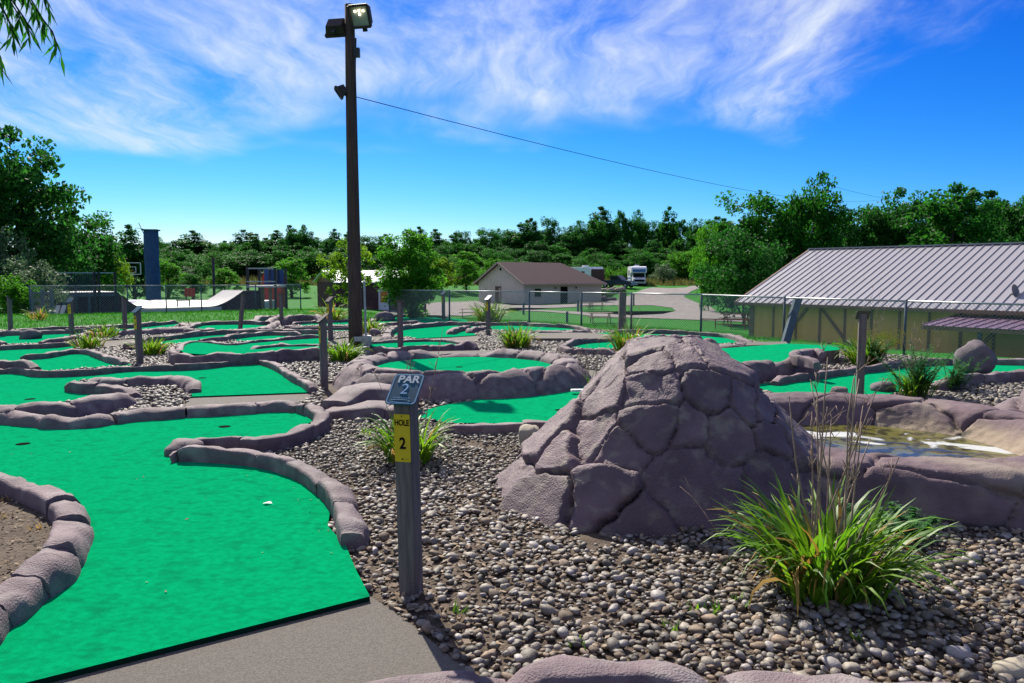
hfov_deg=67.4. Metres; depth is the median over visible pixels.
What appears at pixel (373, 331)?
boulder
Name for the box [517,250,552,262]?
tree
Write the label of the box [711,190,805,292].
tree
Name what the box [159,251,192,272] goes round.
tree
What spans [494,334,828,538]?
rock mound
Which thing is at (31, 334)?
boulder
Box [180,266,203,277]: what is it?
bush
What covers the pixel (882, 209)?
tree
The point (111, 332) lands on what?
grass clump
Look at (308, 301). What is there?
ground
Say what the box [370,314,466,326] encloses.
golf hole
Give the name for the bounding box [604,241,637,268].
tree
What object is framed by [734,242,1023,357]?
barn
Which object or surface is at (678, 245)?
tree
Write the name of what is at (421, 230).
tree
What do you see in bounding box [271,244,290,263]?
tree
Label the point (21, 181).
tree
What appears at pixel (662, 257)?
tree
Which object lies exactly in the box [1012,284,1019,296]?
satellite dish
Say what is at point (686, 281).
meadow grass
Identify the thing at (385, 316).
boulder
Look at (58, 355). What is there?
golf hole
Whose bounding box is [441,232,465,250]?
tree
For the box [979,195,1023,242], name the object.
tree
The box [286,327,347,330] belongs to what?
golf hole
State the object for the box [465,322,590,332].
golf hole
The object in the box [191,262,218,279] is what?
bush
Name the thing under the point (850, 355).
grass clump
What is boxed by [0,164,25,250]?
tree
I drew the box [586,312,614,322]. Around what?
picnic table
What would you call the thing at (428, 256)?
tree
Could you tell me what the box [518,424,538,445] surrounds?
boulder
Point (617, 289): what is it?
landscape stone
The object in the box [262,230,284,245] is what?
tree
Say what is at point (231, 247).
tree
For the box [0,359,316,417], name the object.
golf hole
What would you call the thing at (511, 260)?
tree
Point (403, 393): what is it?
sign post
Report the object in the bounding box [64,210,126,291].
tree
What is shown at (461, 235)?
tree
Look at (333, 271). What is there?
tree
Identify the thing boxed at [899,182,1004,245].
tree
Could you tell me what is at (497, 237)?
tree
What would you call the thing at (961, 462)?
pond
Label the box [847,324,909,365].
feathery plant
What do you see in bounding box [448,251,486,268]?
tree
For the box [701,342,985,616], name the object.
grass clump
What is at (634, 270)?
front window
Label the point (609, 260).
tree
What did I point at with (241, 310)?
sign post
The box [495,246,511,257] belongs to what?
tree
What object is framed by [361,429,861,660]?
weeds
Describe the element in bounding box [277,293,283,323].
sign post
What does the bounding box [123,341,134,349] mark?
boulder
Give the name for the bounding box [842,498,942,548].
feathery plant
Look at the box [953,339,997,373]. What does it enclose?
boulder
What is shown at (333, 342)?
concrete path
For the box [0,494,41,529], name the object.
weeds
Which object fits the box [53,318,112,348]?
grass clump
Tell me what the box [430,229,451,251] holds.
tree
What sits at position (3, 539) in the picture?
leaf litter
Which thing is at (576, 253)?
tree
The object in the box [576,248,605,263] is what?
tree
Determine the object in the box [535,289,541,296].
window
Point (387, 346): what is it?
golf hole
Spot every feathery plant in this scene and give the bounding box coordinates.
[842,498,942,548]
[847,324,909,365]
[870,342,956,396]
[941,354,987,390]
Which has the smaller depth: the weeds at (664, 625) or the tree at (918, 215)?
the weeds at (664, 625)
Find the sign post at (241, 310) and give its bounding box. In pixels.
[238,293,246,328]
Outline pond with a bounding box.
[766,392,1023,531]
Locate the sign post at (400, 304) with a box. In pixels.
[395,300,404,347]
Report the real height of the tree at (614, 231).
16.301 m
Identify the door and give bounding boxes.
[378,289,388,309]
[495,286,500,302]
[568,286,573,302]
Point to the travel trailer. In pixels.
(597, 272)
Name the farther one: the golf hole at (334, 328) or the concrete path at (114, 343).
the golf hole at (334, 328)
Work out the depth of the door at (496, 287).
95.59 m
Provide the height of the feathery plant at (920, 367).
0.723 m
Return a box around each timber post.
[618,292,625,329]
[781,296,801,343]
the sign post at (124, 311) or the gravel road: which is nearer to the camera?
the sign post at (124, 311)
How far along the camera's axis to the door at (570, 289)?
96.79 m
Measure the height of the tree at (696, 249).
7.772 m
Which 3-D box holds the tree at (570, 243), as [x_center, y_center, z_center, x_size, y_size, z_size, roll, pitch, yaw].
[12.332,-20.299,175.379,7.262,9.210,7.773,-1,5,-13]
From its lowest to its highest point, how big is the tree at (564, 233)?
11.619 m
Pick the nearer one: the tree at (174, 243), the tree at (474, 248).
the tree at (474, 248)
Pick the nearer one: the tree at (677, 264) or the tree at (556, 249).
the tree at (677, 264)
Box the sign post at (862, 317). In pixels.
[855,311,869,393]
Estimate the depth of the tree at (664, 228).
196.57 m
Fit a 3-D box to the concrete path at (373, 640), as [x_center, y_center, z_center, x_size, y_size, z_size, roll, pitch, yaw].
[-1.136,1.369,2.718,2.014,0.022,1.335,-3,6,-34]
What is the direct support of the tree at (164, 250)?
on the ground at (308, 301)
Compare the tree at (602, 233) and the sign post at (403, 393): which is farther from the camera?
the tree at (602, 233)
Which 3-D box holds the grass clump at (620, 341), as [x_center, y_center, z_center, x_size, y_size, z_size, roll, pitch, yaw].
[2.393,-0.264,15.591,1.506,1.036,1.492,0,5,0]
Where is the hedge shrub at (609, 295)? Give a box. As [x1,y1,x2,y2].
[601,290,616,297]
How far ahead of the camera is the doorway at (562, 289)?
96.03 m
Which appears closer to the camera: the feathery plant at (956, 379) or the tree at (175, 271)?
the feathery plant at (956, 379)
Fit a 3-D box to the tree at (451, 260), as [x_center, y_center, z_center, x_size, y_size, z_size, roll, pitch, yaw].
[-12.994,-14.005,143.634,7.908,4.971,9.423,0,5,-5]
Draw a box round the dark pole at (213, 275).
[212,258,215,295]
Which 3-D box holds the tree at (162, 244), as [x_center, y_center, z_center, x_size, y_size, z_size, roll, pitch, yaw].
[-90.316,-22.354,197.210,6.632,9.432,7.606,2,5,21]
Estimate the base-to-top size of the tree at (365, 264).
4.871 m
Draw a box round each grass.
[163,268,703,285]
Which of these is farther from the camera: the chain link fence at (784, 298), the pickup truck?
the pickup truck
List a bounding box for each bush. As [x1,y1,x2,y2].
[0,226,47,311]
[0,256,71,313]
[0,273,42,314]
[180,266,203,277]
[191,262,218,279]
[459,266,485,277]
[589,263,613,277]
[613,266,627,279]
[648,262,677,282]
[674,267,693,278]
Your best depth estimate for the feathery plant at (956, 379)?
10.47 m
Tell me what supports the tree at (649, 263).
on the ground at (308, 301)
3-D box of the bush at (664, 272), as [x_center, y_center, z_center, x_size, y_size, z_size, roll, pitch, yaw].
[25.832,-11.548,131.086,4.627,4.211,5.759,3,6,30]
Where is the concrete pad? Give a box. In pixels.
[133,300,273,312]
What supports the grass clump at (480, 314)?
on the ground at (308, 301)
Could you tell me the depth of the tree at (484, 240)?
190.68 m
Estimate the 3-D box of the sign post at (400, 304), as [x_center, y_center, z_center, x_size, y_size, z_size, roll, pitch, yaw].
[-2.253,-0.248,15.500,0.165,1.178,0.147,1,5,15]
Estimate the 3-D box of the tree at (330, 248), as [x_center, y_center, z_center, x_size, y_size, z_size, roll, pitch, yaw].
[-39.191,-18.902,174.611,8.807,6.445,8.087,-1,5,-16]
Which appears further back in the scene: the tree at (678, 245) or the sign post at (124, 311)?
the tree at (678, 245)
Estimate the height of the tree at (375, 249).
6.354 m
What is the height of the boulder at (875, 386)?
0.165 m
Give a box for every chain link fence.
[29,284,300,313]
[389,289,1023,358]
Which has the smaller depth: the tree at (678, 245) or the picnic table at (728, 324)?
the picnic table at (728, 324)
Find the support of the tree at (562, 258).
on the ground at (308, 301)
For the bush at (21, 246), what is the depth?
39.82 m
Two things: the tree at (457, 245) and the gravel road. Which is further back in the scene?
the tree at (457, 245)
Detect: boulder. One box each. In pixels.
[19,329,42,338]
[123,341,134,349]
[369,328,380,334]
[374,311,394,320]
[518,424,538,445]
[830,386,848,393]
[870,381,896,391]
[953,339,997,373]
[991,657,1023,678]
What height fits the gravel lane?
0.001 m
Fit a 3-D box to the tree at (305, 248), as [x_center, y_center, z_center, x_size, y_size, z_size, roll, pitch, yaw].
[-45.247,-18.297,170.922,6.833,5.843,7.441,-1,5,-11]
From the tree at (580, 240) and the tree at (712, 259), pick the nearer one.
the tree at (712, 259)
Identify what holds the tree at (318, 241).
on the ground at (308, 301)
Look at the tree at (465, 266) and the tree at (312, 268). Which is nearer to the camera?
the tree at (465, 266)
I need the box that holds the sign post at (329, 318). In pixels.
[325,296,332,340]
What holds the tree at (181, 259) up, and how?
on the ground at (308, 301)
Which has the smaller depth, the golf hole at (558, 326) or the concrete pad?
the golf hole at (558, 326)
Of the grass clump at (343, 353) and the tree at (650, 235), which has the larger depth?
the tree at (650, 235)
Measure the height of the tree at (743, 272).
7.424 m
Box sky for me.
[0,0,1023,250]
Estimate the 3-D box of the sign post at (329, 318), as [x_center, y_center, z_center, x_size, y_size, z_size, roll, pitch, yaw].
[-4.427,-0.513,18.677,0.165,1.158,0.147,2,5,40]
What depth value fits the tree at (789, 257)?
89.63 m
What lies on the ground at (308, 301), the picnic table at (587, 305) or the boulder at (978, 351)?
the picnic table at (587, 305)
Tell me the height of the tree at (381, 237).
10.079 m
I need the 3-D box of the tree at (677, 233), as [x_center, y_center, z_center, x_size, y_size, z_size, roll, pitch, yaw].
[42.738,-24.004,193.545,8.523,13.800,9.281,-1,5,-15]
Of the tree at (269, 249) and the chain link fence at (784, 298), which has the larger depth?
the tree at (269, 249)
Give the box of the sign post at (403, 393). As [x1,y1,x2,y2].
[385,373,424,598]
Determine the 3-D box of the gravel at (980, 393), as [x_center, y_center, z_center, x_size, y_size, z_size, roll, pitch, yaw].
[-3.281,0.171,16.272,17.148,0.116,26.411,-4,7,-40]
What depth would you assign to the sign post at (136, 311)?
13.60 m
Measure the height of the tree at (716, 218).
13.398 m
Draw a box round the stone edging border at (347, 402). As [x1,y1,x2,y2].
[321,383,422,421]
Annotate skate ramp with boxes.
[36,272,258,313]
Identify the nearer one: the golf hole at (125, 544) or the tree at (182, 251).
the golf hole at (125, 544)
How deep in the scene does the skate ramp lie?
40.67 m
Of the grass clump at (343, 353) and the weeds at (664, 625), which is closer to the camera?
the weeds at (664, 625)
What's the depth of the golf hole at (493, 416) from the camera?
8.80 m
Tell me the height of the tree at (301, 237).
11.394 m
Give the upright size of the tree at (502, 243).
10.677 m
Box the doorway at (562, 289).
[560,287,567,302]
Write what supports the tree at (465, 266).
on the ground at (308, 301)
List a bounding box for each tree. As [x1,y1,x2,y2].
[0,0,64,84]
[0,124,108,309]
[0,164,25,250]
[30,231,97,290]
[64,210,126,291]
[96,248,135,295]
[114,224,145,299]
[137,258,174,278]
[159,237,174,247]
[159,248,169,255]
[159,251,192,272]
[159,261,188,297]
[163,238,182,251]
[168,248,193,261]
[175,273,208,297]
[176,249,194,261]
[177,230,214,261]
[180,253,217,270]
[187,250,238,270]
[197,248,220,255]
[206,267,242,293]
[211,242,229,258]
[216,255,271,275]
[217,242,240,254]
[226,229,253,250]
[229,246,249,256]
[232,249,277,272]
[239,233,268,259]
[260,238,280,253]
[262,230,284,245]
[262,250,298,267]
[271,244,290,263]
[274,257,310,297]
[276,225,296,248]
[284,224,317,256]
[284,243,304,257]
[292,246,323,262]
[296,250,330,279]
[309,237,323,251]
[316,237,380,303]
[318,237,337,266]
[321,229,342,248]
[323,244,339,267]
[326,252,370,269]
[330,242,365,260]
[360,235,383,267]
[361,255,396,269]
[368,245,387,265]
[373,227,447,317]
[376,234,393,248]
[403,250,440,268]
[414,226,434,248]
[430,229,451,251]
[430,257,457,291]
[435,245,456,258]
[435,253,460,274]
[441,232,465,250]
[446,242,462,256]
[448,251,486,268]
[451,259,480,289]
[452,230,473,252]
[457,243,488,261]
[468,227,497,252]
[474,249,513,267]
[479,258,500,274]
[488,228,504,246]
[492,229,517,250]
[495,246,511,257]
[497,248,523,260]
[498,259,528,261]
[501,219,546,250]
[516,241,539,260]
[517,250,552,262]
[519,218,545,251]
[530,240,553,260]
[538,216,561,245]
[541,245,571,263]
[543,252,575,266]
[551,233,578,256]
[554,226,574,242]
[564,220,604,258]
[566,246,588,262]
[568,252,622,270]
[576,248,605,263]
[578,216,608,259]
[587,206,624,267]
[599,259,624,271]
[602,245,623,267]
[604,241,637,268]
[612,210,632,248]
[618,248,645,268]
[620,209,647,253]
[622,252,662,274]
[639,220,666,248]
[640,239,665,255]
[646,252,673,269]
[648,247,673,262]
[654,206,677,249]
[661,251,703,277]
[663,219,689,255]
[668,238,690,260]
[683,218,706,250]
[687,219,728,309]
[689,216,724,246]
[689,225,792,323]
[689,242,703,252]
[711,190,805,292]
[718,218,733,225]
[753,208,812,271]
[765,170,852,261]
[827,204,893,246]
[851,207,914,233]
[857,186,933,246]
[888,199,967,243]
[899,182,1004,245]
[958,189,1023,243]
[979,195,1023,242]
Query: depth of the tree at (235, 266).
144.33 m
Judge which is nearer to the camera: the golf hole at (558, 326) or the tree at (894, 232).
the golf hole at (558, 326)
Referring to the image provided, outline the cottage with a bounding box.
[473,262,606,303]
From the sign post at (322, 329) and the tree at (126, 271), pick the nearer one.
the sign post at (322, 329)
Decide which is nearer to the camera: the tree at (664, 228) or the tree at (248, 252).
the tree at (248, 252)
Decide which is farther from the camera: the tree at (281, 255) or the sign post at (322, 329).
the tree at (281, 255)
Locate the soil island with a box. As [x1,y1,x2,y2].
[0,497,51,584]
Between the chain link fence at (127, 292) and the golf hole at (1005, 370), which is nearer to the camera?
the golf hole at (1005, 370)
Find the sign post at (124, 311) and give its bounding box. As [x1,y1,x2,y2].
[120,295,127,329]
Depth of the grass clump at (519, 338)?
16.54 m
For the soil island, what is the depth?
4.51 m
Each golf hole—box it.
[0,328,96,344]
[0,341,130,369]
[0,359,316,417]
[0,400,369,682]
[7,320,189,334]
[144,329,318,343]
[168,335,327,364]
[183,314,283,333]
[282,314,347,328]
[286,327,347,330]
[369,338,478,354]
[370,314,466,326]
[380,321,482,339]
[420,387,583,435]
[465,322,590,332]
[558,337,616,356]
[598,329,751,348]
[721,343,839,381]
[763,357,1023,393]
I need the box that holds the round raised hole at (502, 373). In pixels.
[332,349,591,401]
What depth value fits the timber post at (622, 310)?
21.82 m
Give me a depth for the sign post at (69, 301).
19.79 m
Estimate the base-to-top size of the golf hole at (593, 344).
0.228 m
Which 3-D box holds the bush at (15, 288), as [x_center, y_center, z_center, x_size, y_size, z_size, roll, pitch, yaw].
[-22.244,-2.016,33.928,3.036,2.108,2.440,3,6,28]
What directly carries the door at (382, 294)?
in the shed
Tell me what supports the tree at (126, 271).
on the ground at (308, 301)
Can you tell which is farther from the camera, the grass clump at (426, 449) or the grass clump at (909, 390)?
the grass clump at (909, 390)
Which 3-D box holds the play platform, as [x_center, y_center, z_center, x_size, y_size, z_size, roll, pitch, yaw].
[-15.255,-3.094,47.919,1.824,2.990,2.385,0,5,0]
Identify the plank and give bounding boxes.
[570,389,582,391]
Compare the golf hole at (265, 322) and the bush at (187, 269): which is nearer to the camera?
the golf hole at (265, 322)
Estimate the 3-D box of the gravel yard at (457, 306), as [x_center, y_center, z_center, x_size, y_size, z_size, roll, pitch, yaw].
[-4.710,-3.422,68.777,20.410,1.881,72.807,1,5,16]
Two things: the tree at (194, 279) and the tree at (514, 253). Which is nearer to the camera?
the tree at (194, 279)
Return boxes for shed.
[313,270,425,312]
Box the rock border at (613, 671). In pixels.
[375,659,886,682]
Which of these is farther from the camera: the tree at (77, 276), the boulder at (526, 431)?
the tree at (77, 276)
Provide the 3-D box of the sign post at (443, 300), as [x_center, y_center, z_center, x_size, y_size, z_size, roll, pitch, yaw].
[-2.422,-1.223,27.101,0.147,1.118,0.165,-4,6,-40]
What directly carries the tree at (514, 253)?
on the ground at (308, 301)
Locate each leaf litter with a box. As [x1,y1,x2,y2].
[0,498,51,579]
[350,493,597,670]
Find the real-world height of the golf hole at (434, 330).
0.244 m
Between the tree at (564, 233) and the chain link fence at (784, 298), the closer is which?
the chain link fence at (784, 298)
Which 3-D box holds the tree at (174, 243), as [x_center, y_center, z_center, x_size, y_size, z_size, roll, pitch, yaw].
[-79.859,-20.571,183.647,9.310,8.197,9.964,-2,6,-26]
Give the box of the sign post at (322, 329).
[316,313,328,389]
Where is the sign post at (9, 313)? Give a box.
[5,296,13,329]
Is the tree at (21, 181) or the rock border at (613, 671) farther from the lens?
the tree at (21, 181)
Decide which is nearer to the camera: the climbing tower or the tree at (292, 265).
the climbing tower
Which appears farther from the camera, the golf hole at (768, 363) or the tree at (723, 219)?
the tree at (723, 219)
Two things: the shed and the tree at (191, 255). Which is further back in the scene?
the tree at (191, 255)
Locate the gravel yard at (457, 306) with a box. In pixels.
[384,300,613,315]
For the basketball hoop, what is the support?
on the ground at (308, 301)
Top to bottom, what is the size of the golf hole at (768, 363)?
0.470 m
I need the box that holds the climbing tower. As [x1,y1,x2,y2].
[139,224,160,300]
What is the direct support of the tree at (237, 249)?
on the ground at (308, 301)
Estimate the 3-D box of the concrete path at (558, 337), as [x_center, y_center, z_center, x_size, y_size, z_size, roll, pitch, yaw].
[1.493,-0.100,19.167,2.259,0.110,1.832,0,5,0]
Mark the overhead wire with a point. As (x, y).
(562, 149)
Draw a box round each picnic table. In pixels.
[576,302,595,309]
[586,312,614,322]
[702,318,748,328]
[720,313,748,325]
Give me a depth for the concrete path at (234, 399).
9.83 m
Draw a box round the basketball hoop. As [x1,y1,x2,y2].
[123,262,140,299]
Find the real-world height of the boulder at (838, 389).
0.139 m
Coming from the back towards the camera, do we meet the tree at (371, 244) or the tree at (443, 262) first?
the tree at (371, 244)
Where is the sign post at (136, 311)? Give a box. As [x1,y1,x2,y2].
[131,306,143,363]
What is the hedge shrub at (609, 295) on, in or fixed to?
on the ground at (308, 301)
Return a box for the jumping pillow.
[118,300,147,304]
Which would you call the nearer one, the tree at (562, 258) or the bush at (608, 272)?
the bush at (608, 272)
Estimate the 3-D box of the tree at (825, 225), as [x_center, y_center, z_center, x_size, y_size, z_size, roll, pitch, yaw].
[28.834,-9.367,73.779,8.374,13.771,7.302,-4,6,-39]
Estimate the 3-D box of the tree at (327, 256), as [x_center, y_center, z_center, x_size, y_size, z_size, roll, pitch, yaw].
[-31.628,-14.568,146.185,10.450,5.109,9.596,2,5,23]
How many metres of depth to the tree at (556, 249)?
167.77 m
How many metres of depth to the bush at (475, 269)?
144.72 m
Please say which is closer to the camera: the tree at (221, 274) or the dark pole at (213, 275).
the dark pole at (213, 275)
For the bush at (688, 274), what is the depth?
139.09 m
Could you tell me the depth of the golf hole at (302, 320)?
24.73 m
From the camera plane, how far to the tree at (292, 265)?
99.18 m
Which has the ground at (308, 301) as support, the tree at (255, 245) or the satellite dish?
the tree at (255, 245)
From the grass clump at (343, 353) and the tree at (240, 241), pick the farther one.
the tree at (240, 241)
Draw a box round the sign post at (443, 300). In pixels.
[441,291,444,319]
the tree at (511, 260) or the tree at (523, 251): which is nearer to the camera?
the tree at (511, 260)
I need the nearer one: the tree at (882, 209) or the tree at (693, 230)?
the tree at (882, 209)
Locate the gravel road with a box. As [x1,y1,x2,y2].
[613,286,717,312]
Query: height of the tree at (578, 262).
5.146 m
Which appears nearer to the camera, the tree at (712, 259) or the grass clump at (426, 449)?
the grass clump at (426, 449)
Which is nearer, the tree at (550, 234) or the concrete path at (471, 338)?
the concrete path at (471, 338)
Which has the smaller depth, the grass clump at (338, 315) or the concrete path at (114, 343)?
the concrete path at (114, 343)
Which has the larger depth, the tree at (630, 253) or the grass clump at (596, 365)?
the tree at (630, 253)
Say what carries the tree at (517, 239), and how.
on the ground at (308, 301)
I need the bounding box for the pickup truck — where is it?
[601,276,637,287]
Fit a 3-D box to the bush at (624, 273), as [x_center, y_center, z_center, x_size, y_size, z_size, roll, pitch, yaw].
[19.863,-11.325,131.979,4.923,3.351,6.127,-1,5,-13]
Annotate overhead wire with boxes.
[357,97,874,201]
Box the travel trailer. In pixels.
[571,265,604,279]
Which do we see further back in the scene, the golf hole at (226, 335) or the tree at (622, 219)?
the tree at (622, 219)
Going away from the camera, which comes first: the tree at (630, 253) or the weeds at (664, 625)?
the weeds at (664, 625)
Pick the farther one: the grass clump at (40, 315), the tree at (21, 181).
the tree at (21, 181)
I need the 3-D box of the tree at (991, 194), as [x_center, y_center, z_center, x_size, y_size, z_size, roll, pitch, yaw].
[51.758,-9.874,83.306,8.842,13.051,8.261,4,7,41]
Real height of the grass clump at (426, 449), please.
1.174 m
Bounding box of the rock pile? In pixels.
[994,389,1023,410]
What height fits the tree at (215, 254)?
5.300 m
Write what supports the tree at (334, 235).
on the ground at (308, 301)
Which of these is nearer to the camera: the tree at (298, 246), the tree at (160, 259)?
the tree at (160, 259)
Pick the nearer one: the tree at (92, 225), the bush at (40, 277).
the bush at (40, 277)
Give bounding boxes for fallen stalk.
[681,478,760,568]
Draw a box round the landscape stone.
[614,288,621,291]
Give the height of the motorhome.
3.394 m
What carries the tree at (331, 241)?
on the ground at (308, 301)
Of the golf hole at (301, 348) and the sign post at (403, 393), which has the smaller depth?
the sign post at (403, 393)
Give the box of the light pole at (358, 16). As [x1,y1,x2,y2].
[324,3,372,348]
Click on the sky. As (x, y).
(216, 119)
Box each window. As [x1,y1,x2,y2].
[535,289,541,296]
[633,269,645,271]
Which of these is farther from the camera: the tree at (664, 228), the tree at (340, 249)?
the tree at (664, 228)
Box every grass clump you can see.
[21,296,59,319]
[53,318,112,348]
[83,322,124,337]
[125,299,176,355]
[308,296,347,319]
[314,336,371,361]
[351,329,459,466]
[362,301,392,332]
[461,269,512,322]
[489,317,545,348]
[577,344,610,382]
[596,305,657,350]
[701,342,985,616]
[831,285,897,365]
[878,324,951,396]
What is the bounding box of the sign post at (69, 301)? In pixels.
[66,298,74,334]
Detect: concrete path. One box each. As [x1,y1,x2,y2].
[52,597,465,682]
[101,339,134,347]
[186,394,310,406]
[328,336,394,344]
[428,350,492,354]
[429,335,480,340]
[528,333,614,341]
[586,370,597,378]
[746,342,786,345]
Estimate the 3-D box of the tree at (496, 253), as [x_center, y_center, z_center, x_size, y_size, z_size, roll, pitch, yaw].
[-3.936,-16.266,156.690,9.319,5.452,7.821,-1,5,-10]
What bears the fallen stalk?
attached to the grass clump at (820, 560)
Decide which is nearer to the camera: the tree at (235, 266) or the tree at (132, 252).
the tree at (132, 252)
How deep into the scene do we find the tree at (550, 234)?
186.94 m
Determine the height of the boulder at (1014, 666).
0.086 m
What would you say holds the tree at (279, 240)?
on the ground at (308, 301)
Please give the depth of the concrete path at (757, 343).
15.24 m
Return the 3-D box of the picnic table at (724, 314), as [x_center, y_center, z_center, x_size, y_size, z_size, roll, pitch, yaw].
[15.698,-1.526,53.786,2.024,0.859,1.782,0,5,0]
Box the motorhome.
[627,265,646,285]
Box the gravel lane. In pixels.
[519,310,746,321]
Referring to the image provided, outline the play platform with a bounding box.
[246,268,287,308]
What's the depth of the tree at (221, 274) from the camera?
104.13 m
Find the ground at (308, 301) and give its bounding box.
[0,272,1015,358]
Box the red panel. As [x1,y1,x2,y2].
[184,288,194,299]
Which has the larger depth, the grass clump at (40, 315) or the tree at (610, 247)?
the tree at (610, 247)
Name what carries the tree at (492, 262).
on the ground at (308, 301)
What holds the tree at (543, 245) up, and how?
on the ground at (308, 301)
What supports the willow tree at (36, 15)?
on the ground at (308, 301)
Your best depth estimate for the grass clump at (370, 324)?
20.82 m
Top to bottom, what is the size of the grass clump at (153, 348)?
1.133 m
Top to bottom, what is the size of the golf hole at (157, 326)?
0.262 m
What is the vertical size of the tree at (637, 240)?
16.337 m
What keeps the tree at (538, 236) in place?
on the ground at (308, 301)
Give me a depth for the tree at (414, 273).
27.54 m
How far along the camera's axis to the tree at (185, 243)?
180.24 m
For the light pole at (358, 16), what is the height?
7.343 m
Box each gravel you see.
[0,322,1023,423]
[264,420,523,489]
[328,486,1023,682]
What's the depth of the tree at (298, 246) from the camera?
174.24 m
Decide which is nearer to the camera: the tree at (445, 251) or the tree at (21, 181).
the tree at (21, 181)
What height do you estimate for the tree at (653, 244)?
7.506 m
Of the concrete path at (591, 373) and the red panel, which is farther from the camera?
the red panel
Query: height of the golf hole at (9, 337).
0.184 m
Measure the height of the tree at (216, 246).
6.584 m
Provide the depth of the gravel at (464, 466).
6.67 m
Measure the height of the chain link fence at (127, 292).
1.361 m
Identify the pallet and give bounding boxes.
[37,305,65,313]
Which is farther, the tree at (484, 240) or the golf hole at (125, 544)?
the tree at (484, 240)
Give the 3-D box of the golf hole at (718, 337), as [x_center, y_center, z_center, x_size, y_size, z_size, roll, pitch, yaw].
[4.444,-0.113,19.075,3.054,0.205,5.405,-3,6,-32]
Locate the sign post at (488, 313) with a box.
[484,295,491,334]

